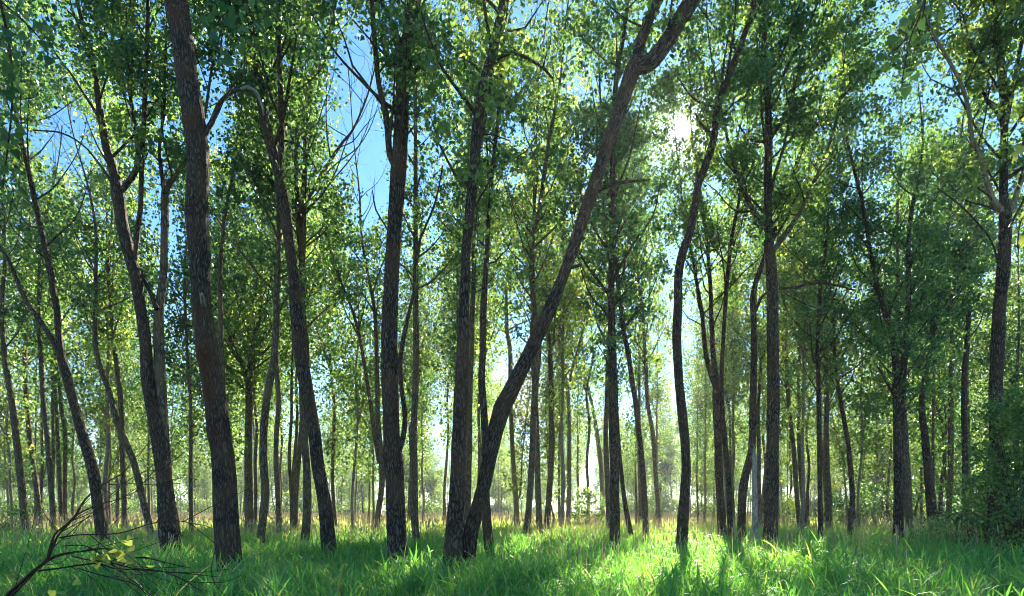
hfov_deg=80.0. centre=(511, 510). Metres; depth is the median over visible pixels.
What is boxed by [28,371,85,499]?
background poplar
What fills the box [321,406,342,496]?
background poplar
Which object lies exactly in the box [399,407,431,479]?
background poplar
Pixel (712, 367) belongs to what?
poplar tree
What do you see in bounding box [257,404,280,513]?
background poplar
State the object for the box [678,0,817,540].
poplar tree
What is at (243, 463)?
background poplar
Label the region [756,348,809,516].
background poplar
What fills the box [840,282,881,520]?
background poplar
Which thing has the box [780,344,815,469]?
background poplar
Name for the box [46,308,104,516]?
background poplar
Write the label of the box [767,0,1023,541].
poplar tree
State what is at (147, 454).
background poplar
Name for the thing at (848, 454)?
poplar tree
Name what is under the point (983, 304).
poplar tree
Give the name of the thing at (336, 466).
background poplar
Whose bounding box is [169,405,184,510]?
background poplar
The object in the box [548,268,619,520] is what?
background poplar
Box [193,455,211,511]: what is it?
background poplar
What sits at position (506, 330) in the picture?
poplar tree
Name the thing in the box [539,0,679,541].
poplar tree
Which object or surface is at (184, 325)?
poplar tree
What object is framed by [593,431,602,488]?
background poplar
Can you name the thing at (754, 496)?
dead snag
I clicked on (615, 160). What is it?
poplar tree
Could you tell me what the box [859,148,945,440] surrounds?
background poplar
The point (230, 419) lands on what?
background poplar
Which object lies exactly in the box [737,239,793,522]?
background poplar
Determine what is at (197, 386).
background poplar
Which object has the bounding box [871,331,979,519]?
background poplar
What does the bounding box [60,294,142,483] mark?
background poplar
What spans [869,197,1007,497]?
background poplar
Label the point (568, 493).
poplar tree
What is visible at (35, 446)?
background poplar
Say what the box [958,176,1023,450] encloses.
background poplar
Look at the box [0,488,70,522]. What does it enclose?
shrub
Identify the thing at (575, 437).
background poplar
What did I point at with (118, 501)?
background poplar
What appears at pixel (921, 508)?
background poplar
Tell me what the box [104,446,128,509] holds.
background poplar
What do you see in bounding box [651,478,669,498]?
background poplar
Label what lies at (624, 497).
poplar tree
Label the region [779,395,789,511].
background poplar
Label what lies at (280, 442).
background poplar
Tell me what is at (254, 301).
poplar tree
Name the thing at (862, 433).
background poplar
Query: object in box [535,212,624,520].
background poplar
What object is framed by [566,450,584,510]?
background poplar
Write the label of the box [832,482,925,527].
shrub
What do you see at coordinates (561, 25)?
poplar tree
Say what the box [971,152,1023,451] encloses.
background poplar
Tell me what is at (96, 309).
poplar tree
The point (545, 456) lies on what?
background poplar
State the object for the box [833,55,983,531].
poplar tree
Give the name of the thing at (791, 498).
shrub
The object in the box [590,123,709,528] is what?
poplar tree
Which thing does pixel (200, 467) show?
background poplar
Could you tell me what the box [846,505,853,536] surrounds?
tree stump
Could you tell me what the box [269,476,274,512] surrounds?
background poplar
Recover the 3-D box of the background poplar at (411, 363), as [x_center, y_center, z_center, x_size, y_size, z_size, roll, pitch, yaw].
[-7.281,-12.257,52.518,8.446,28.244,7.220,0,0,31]
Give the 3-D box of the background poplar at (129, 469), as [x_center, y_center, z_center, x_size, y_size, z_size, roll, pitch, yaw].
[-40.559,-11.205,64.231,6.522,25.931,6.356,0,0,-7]
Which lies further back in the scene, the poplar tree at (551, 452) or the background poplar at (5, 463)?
the background poplar at (5, 463)
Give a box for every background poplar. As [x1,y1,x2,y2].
[0,177,22,419]
[0,184,32,363]
[0,261,30,460]
[0,263,56,525]
[0,310,68,516]
[0,324,37,521]
[0,420,13,493]
[4,194,84,513]
[7,140,105,521]
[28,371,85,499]
[31,365,84,492]
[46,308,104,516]
[53,74,174,523]
[54,277,149,524]
[55,405,87,490]
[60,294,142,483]
[61,252,144,519]
[62,447,84,503]
[79,432,107,484]
[79,459,103,510]
[95,354,136,498]
[97,282,152,480]
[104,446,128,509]
[111,144,272,475]
[116,322,180,493]
[117,252,184,456]
[121,238,195,514]
[127,378,156,521]
[127,385,146,512]
[132,331,204,492]
[147,261,249,485]
[169,401,203,516]
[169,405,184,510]
[182,387,207,513]
[184,422,207,512]
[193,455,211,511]
[193,460,211,511]
[195,266,262,472]
[196,399,238,477]
[200,222,287,456]
[211,198,298,523]
[213,271,245,456]
[217,287,294,476]
[232,337,261,462]
[233,398,258,517]
[233,427,241,490]
[235,170,340,529]
[235,422,244,514]
[237,471,243,508]
[242,287,299,519]
[252,427,271,512]
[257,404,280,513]
[257,408,286,516]
[258,323,298,512]
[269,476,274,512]
[272,178,358,487]
[284,385,314,503]
[290,156,364,527]
[298,209,422,532]
[301,446,330,514]
[301,450,340,506]
[308,389,326,480]
[309,339,359,493]
[311,243,408,524]
[311,455,330,513]
[318,401,345,514]
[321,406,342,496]
[324,406,345,513]
[328,419,361,515]
[330,322,369,523]
[335,305,410,522]
[340,392,368,518]
[343,454,358,508]
[357,435,378,499]
[360,211,446,454]
[361,451,378,499]
[371,398,408,495]
[398,79,506,450]
[398,204,455,526]
[398,274,445,523]
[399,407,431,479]
[400,280,444,525]
[419,411,441,494]
[420,144,526,490]
[425,435,450,503]
[430,220,482,522]
[435,411,476,499]
[440,406,452,472]
[441,292,505,460]
[446,365,488,443]
[452,142,545,482]
[471,338,508,494]
[471,431,477,498]
[471,456,477,496]
[487,274,559,521]
[488,377,516,512]
[491,434,518,513]
[493,408,517,515]
[495,48,607,528]
[500,433,515,508]
[504,421,534,513]
[508,334,583,526]
[517,320,577,522]
[526,282,582,521]
[534,456,554,505]
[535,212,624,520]
[540,388,557,482]
[545,408,579,517]
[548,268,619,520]
[552,466,560,509]
[554,422,566,489]
[565,370,596,479]
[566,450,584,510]
[572,410,591,489]
[580,369,627,513]
[586,466,599,509]
[590,414,609,486]
[592,417,620,498]
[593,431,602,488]
[596,125,674,527]
[609,419,637,500]
[615,263,682,523]
[616,269,662,523]
[619,413,649,510]
[619,419,633,507]
[622,437,649,507]
[631,337,676,487]
[645,373,680,510]
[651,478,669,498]
[659,418,681,500]
[660,279,725,523]
[664,437,680,511]
[670,298,720,521]
[672,408,710,517]
[673,398,696,486]
[676,338,741,488]
[682,254,757,519]
[683,343,731,517]
[687,139,808,527]
[692,220,751,514]
[692,383,746,517]
[697,186,765,521]
[708,278,759,503]
[724,312,810,524]
[726,93,849,532]
[728,394,765,513]
[731,364,781,520]
[733,428,744,503]
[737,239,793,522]
[737,376,764,461]
[740,385,765,484]
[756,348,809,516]
[779,307,815,522]
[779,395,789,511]
[780,236,865,447]
[780,249,863,521]
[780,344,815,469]
[781,195,844,521]
[792,390,843,505]
[796,340,881,526]
[805,410,839,510]
[812,431,851,507]
[815,247,920,528]
[829,358,858,502]
[836,349,892,522]
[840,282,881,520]
[840,361,916,523]
[849,283,917,523]
[853,372,885,512]
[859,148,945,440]
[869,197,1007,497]
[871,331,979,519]
[879,322,963,510]
[881,414,916,502]
[883,306,955,519]
[883,375,936,518]
[885,174,981,484]
[889,323,985,504]
[891,393,938,490]
[912,121,1012,520]
[924,437,947,501]
[936,390,985,508]
[939,362,985,497]
[940,202,1023,511]
[947,376,987,484]
[954,352,1008,500]
[954,382,1009,493]
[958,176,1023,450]
[961,339,1020,481]
[967,177,1023,511]
[969,263,1023,463]
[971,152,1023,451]
[971,311,1022,490]
[972,251,1023,397]
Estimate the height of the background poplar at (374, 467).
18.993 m
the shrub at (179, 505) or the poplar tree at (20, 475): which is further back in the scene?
the shrub at (179, 505)
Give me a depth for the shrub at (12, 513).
29.97 m
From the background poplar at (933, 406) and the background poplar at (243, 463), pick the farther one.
the background poplar at (243, 463)
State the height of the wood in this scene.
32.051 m
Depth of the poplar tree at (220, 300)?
19.84 m
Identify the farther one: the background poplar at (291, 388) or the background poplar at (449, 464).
the background poplar at (449, 464)
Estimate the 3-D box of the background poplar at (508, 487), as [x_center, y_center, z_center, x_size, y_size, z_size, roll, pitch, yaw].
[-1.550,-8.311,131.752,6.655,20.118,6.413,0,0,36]
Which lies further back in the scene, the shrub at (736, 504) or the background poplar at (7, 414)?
the shrub at (736, 504)
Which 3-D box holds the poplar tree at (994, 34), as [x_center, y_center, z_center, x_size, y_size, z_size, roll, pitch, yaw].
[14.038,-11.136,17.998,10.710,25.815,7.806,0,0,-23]
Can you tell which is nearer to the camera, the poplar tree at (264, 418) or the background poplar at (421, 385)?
the poplar tree at (264, 418)
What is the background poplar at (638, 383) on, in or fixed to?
on the ground at (500, 526)
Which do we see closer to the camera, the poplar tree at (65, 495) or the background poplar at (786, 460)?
the poplar tree at (65, 495)
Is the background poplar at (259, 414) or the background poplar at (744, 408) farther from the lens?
the background poplar at (744, 408)
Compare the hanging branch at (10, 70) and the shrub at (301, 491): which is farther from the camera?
the shrub at (301, 491)
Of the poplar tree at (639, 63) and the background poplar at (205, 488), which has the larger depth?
the background poplar at (205, 488)
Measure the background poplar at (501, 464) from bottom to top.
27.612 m
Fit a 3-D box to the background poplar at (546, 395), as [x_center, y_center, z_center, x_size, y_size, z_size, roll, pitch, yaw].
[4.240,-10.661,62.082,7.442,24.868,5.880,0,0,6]
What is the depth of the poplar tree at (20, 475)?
30.02 m
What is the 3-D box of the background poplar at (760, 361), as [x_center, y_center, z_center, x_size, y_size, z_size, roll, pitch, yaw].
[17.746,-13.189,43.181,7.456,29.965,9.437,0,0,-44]
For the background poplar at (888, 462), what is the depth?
90.15 m
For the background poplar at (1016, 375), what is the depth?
37.93 m
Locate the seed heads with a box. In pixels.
[0,511,1017,577]
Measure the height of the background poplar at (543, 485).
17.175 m
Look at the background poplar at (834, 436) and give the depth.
46.85 m
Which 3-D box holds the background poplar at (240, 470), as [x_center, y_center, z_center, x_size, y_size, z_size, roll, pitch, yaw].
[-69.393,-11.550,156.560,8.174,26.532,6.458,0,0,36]
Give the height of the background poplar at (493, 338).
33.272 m
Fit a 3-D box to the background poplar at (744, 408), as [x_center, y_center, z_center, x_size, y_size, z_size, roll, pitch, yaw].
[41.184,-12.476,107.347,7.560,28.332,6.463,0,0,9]
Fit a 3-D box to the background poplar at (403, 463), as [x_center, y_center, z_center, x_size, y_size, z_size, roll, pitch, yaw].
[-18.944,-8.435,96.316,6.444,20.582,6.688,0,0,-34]
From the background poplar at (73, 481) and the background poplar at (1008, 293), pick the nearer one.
the background poplar at (1008, 293)
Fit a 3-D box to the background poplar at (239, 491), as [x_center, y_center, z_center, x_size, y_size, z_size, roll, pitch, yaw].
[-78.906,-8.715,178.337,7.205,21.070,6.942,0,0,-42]
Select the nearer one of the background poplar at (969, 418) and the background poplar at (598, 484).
the background poplar at (969, 418)
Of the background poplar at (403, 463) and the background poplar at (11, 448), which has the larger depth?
the background poplar at (11, 448)
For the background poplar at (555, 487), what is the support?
on the ground at (500, 526)
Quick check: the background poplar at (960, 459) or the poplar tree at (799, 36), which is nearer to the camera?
the poplar tree at (799, 36)
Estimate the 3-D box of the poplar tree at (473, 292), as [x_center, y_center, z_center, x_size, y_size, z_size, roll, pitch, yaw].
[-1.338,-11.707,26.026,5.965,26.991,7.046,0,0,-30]
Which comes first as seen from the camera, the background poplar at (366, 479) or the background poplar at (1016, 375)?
the background poplar at (1016, 375)
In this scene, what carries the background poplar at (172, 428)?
on the ground at (500, 526)
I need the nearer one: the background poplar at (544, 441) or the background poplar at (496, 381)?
the background poplar at (496, 381)
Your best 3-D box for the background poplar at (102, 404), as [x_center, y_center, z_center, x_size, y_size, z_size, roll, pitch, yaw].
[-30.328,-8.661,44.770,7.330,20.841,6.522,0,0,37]
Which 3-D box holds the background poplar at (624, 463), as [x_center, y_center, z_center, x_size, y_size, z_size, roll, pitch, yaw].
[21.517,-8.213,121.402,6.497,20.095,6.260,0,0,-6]
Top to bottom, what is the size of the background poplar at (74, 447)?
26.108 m
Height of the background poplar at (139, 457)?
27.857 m
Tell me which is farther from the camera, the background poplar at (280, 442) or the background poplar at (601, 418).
the background poplar at (601, 418)
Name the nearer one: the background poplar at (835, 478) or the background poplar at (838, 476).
the background poplar at (838, 476)
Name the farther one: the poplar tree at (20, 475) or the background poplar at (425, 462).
the background poplar at (425, 462)
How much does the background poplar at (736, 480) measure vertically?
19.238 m
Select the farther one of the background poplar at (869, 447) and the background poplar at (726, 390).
the background poplar at (869, 447)
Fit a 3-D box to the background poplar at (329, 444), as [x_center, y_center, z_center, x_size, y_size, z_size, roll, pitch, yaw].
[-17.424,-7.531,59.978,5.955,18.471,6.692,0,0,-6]
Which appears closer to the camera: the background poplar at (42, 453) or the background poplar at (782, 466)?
the background poplar at (42, 453)
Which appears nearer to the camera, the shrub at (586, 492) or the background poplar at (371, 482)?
the shrub at (586, 492)
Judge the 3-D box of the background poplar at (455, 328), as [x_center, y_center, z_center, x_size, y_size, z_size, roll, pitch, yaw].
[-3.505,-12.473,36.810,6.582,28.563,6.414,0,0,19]
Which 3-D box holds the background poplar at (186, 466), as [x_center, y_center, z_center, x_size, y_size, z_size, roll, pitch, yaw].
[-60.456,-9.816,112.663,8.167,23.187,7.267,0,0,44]
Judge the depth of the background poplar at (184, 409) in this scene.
43.03 m
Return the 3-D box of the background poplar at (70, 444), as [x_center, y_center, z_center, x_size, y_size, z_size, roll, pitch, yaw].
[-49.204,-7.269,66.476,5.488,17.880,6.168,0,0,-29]
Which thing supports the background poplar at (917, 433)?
on the ground at (500, 526)
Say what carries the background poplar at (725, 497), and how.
on the ground at (500, 526)
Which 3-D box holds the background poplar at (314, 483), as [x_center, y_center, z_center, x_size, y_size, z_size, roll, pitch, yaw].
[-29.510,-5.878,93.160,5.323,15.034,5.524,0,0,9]
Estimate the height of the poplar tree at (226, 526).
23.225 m
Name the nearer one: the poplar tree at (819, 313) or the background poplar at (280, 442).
the poplar tree at (819, 313)
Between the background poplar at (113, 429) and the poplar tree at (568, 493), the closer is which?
the poplar tree at (568, 493)
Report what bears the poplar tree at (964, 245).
on the ground at (500, 526)
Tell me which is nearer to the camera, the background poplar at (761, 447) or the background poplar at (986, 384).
the background poplar at (986, 384)
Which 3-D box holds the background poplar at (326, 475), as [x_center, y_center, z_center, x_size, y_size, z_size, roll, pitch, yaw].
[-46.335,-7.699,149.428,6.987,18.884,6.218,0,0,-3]
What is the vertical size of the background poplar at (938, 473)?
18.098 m
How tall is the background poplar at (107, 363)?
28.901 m
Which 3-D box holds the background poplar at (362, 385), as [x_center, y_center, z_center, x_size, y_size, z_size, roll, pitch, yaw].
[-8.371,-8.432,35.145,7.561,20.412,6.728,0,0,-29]
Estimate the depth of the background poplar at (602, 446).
136.82 m
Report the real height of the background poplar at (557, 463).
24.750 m
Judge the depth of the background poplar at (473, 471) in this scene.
128.04 m
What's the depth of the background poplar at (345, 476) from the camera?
102.35 m
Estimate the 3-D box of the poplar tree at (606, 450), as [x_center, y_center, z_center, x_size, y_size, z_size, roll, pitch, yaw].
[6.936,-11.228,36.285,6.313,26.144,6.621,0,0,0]
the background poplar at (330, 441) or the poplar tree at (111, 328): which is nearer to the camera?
the poplar tree at (111, 328)
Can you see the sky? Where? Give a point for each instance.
(371, 155)
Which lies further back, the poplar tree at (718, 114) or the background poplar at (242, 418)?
the background poplar at (242, 418)
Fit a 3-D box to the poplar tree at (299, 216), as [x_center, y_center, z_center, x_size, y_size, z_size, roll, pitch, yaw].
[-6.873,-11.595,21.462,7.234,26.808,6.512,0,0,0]
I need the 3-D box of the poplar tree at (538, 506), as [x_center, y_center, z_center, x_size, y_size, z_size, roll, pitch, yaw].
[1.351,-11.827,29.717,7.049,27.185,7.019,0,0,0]
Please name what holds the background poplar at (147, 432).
on the ground at (500, 526)
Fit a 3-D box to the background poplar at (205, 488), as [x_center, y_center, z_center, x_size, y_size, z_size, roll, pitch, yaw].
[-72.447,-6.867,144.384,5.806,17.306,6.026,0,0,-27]
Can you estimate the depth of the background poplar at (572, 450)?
97.77 m
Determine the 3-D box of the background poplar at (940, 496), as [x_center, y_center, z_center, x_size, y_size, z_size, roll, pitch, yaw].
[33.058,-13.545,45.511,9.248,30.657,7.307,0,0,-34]
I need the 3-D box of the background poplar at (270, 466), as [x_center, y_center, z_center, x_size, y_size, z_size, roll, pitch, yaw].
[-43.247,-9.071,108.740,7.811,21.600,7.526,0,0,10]
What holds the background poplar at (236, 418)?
on the ground at (500, 526)
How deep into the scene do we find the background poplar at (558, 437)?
55.17 m
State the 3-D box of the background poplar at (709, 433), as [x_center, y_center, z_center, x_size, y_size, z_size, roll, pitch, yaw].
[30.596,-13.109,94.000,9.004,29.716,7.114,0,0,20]
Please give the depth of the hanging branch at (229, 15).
6.49 m
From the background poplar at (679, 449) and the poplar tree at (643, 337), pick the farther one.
the background poplar at (679, 449)
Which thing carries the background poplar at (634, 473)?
on the ground at (500, 526)
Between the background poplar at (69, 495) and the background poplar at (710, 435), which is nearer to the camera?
the background poplar at (710, 435)
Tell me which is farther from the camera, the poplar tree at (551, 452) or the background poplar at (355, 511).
the background poplar at (355, 511)
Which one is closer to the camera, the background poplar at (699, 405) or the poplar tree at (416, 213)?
the poplar tree at (416, 213)
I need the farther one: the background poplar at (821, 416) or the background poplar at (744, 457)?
the background poplar at (744, 457)
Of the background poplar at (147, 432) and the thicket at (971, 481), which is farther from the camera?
the background poplar at (147, 432)
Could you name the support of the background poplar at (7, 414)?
on the ground at (500, 526)
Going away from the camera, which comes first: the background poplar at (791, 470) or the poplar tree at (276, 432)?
the poplar tree at (276, 432)
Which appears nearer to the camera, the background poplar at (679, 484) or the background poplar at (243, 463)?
the background poplar at (243, 463)
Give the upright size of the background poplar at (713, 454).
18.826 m
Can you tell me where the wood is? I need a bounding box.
[0,383,977,517]
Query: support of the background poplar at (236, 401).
on the ground at (500, 526)
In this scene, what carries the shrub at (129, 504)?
on the ground at (500, 526)
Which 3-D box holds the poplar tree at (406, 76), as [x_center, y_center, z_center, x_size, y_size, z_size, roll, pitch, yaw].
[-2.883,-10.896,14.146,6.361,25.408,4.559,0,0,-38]
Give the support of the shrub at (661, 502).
on the ground at (500, 526)
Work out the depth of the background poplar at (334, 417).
47.10 m
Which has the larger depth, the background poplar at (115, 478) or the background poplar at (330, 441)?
the background poplar at (330, 441)
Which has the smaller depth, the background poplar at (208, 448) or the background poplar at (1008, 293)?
the background poplar at (1008, 293)
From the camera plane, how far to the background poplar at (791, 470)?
65.51 m
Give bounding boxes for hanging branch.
[0,0,58,202]
[200,0,274,70]
[869,0,955,98]
[1008,145,1023,248]
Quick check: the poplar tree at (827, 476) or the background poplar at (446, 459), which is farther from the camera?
the background poplar at (446, 459)
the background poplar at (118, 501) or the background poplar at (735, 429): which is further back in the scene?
the background poplar at (735, 429)
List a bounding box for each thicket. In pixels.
[918,462,1022,553]
[932,377,1023,558]
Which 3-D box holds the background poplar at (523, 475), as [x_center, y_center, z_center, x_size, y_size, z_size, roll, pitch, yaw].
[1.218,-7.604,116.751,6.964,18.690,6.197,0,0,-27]
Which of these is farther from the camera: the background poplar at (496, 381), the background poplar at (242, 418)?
the background poplar at (242, 418)
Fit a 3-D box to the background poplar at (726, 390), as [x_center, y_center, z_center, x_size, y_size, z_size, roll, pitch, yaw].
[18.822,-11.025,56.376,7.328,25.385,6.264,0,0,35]
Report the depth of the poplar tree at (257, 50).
16.70 m
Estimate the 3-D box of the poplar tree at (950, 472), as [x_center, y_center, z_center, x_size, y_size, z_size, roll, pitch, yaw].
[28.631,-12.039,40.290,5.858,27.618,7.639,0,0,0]
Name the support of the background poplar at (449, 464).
on the ground at (500, 526)
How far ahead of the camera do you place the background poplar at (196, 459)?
121.98 m
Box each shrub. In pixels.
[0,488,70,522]
[0,504,44,534]
[68,489,139,519]
[141,486,211,518]
[282,486,347,517]
[565,483,605,526]
[634,492,678,518]
[700,490,751,519]
[751,492,816,525]
[809,487,872,526]
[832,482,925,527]
[889,477,961,524]
[894,510,1003,541]
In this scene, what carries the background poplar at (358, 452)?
on the ground at (500, 526)
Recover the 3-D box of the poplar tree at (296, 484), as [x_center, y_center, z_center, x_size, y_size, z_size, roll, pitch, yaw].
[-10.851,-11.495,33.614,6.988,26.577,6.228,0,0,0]
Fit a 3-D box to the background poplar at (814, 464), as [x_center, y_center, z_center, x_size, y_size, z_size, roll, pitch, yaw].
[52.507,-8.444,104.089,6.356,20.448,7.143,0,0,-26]
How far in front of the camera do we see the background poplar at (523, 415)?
48.15 m
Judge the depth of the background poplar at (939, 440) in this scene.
53.13 m
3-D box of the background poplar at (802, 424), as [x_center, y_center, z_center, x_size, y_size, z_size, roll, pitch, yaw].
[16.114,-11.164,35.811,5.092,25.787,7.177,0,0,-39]
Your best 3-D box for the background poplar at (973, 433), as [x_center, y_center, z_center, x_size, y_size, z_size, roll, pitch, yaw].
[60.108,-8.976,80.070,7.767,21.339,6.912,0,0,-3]
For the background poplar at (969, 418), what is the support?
on the ground at (500, 526)
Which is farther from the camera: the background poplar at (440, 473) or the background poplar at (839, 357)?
the background poplar at (440, 473)
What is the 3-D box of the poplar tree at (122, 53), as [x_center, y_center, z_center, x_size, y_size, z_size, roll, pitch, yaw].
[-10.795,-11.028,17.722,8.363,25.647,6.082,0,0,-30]
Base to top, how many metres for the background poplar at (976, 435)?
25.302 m
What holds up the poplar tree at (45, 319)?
on the ground at (500, 526)
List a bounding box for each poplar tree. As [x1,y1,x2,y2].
[0,0,125,543]
[0,47,65,533]
[0,86,105,528]
[0,124,93,529]
[0,164,115,522]
[1,35,159,534]
[5,159,103,520]
[8,0,296,561]
[58,96,169,528]
[103,49,327,533]
[128,75,271,535]
[164,0,263,577]
[174,0,357,549]
[175,0,317,391]
[191,0,345,568]
[211,8,323,536]
[215,0,415,546]
[249,75,376,530]
[256,0,487,570]
[288,45,412,531]
[355,0,481,544]
[379,0,575,569]
[405,0,539,530]
[414,0,586,560]
[463,0,731,566]
[467,0,641,537]
[476,171,549,527]
[483,0,606,535]
[500,75,596,526]
[506,176,637,525]
[534,0,686,551]
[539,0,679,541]
[566,243,618,524]
[567,79,664,537]
[579,104,670,528]
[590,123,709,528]
[627,0,799,567]
[628,0,805,542]
[628,0,909,544]
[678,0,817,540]
[736,34,892,542]
[740,146,850,524]
[745,162,863,528]
[751,83,904,528]
[754,0,901,543]
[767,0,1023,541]
[783,155,893,528]
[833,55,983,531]
[835,0,1023,548]
[873,10,1021,531]
[886,112,995,522]
[905,94,1021,525]
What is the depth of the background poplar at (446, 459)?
63.98 m
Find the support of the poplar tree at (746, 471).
on the ground at (500, 526)
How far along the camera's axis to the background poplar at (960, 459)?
67.36 m
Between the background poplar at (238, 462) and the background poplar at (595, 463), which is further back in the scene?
the background poplar at (595, 463)
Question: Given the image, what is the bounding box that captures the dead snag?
[752,441,757,544]
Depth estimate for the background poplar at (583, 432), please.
162.40 m
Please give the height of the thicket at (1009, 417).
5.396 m
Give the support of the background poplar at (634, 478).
on the ground at (500, 526)
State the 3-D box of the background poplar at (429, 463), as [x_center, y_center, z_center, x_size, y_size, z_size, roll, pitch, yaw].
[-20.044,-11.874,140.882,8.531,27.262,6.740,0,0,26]
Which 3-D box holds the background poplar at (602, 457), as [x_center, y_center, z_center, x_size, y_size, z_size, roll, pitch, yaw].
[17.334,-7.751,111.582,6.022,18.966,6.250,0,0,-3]
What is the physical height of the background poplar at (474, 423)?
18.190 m
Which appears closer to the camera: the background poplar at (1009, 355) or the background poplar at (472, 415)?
the background poplar at (1009, 355)
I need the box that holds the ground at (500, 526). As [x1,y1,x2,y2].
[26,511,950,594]
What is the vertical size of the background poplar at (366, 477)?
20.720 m
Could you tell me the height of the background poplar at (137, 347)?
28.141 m
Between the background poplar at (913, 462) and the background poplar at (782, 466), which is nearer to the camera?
the background poplar at (913, 462)
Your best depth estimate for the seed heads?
27.63 m
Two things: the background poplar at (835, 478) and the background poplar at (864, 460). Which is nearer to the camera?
the background poplar at (864, 460)
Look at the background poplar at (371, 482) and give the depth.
155.24 m
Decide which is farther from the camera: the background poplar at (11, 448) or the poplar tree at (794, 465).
the background poplar at (11, 448)
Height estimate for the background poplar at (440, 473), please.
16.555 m
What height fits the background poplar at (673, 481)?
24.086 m
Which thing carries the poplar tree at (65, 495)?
on the ground at (500, 526)
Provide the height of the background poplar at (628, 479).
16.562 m
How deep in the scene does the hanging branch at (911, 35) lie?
4.48 m
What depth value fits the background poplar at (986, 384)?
54.36 m
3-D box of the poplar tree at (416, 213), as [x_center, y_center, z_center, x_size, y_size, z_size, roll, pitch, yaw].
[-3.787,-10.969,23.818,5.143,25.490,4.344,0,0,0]
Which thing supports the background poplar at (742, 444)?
on the ground at (500, 526)
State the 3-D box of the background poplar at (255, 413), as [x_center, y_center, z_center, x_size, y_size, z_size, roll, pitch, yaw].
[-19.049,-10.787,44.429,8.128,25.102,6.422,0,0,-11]
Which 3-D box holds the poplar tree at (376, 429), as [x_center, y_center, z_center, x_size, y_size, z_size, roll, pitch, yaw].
[-8.262,-11.492,31.891,6.482,26.724,6.356,0,0,0]
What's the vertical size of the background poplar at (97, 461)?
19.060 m
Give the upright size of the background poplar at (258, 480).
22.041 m
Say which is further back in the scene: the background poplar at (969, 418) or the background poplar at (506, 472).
the background poplar at (506, 472)
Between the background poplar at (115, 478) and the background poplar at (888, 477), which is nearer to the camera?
the background poplar at (888, 477)
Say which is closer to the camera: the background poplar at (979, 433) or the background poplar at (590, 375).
the background poplar at (590, 375)
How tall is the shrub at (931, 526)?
2.040 m
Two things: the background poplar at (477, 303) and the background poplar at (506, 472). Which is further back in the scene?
the background poplar at (506, 472)
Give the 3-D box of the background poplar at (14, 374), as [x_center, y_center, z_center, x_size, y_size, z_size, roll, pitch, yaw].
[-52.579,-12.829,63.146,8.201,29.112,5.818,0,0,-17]
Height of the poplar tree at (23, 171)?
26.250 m
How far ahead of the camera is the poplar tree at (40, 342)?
34.24 m
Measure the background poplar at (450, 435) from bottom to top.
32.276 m
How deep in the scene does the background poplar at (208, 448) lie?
84.29 m
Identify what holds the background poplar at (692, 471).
on the ground at (500, 526)
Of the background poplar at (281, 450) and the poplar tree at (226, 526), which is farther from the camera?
the background poplar at (281, 450)
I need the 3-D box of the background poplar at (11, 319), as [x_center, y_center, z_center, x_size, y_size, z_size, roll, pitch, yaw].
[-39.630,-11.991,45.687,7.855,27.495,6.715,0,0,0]
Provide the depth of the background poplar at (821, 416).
54.85 m
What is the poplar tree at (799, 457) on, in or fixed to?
on the ground at (500, 526)
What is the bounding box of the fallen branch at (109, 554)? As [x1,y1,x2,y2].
[0,417,249,595]
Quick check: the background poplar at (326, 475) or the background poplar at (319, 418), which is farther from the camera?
the background poplar at (326, 475)
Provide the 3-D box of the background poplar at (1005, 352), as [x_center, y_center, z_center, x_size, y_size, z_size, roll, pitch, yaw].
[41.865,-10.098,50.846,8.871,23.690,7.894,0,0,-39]
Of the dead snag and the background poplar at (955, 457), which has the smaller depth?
the dead snag
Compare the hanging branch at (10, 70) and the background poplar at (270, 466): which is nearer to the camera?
the hanging branch at (10, 70)
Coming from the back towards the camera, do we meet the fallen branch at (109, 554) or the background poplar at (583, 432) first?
the background poplar at (583, 432)
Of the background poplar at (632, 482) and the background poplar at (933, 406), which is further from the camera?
the background poplar at (632, 482)
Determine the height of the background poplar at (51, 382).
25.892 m
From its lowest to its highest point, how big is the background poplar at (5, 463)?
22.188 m
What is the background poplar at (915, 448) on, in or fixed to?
on the ground at (500, 526)
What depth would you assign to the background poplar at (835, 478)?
122.12 m
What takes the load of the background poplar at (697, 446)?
on the ground at (500, 526)
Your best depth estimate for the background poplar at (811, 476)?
66.25 m
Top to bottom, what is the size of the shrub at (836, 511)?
4.464 m
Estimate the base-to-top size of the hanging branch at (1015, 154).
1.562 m
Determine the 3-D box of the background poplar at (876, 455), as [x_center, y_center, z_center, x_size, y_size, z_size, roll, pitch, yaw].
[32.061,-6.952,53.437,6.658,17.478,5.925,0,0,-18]
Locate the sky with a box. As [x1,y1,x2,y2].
[0,0,1023,510]
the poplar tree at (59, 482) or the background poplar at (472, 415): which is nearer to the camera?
the poplar tree at (59, 482)
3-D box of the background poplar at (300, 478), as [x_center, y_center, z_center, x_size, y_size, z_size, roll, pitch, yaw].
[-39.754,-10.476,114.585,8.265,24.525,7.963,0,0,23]
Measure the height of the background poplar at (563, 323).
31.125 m
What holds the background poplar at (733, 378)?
on the ground at (500, 526)
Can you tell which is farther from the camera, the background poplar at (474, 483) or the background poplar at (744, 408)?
the background poplar at (474, 483)
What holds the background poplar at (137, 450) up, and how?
on the ground at (500, 526)
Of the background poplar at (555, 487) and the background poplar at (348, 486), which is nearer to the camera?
the background poplar at (348, 486)
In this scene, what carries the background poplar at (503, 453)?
on the ground at (500, 526)
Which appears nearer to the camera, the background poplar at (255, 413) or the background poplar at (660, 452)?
the background poplar at (255, 413)
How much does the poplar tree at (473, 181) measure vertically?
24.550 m

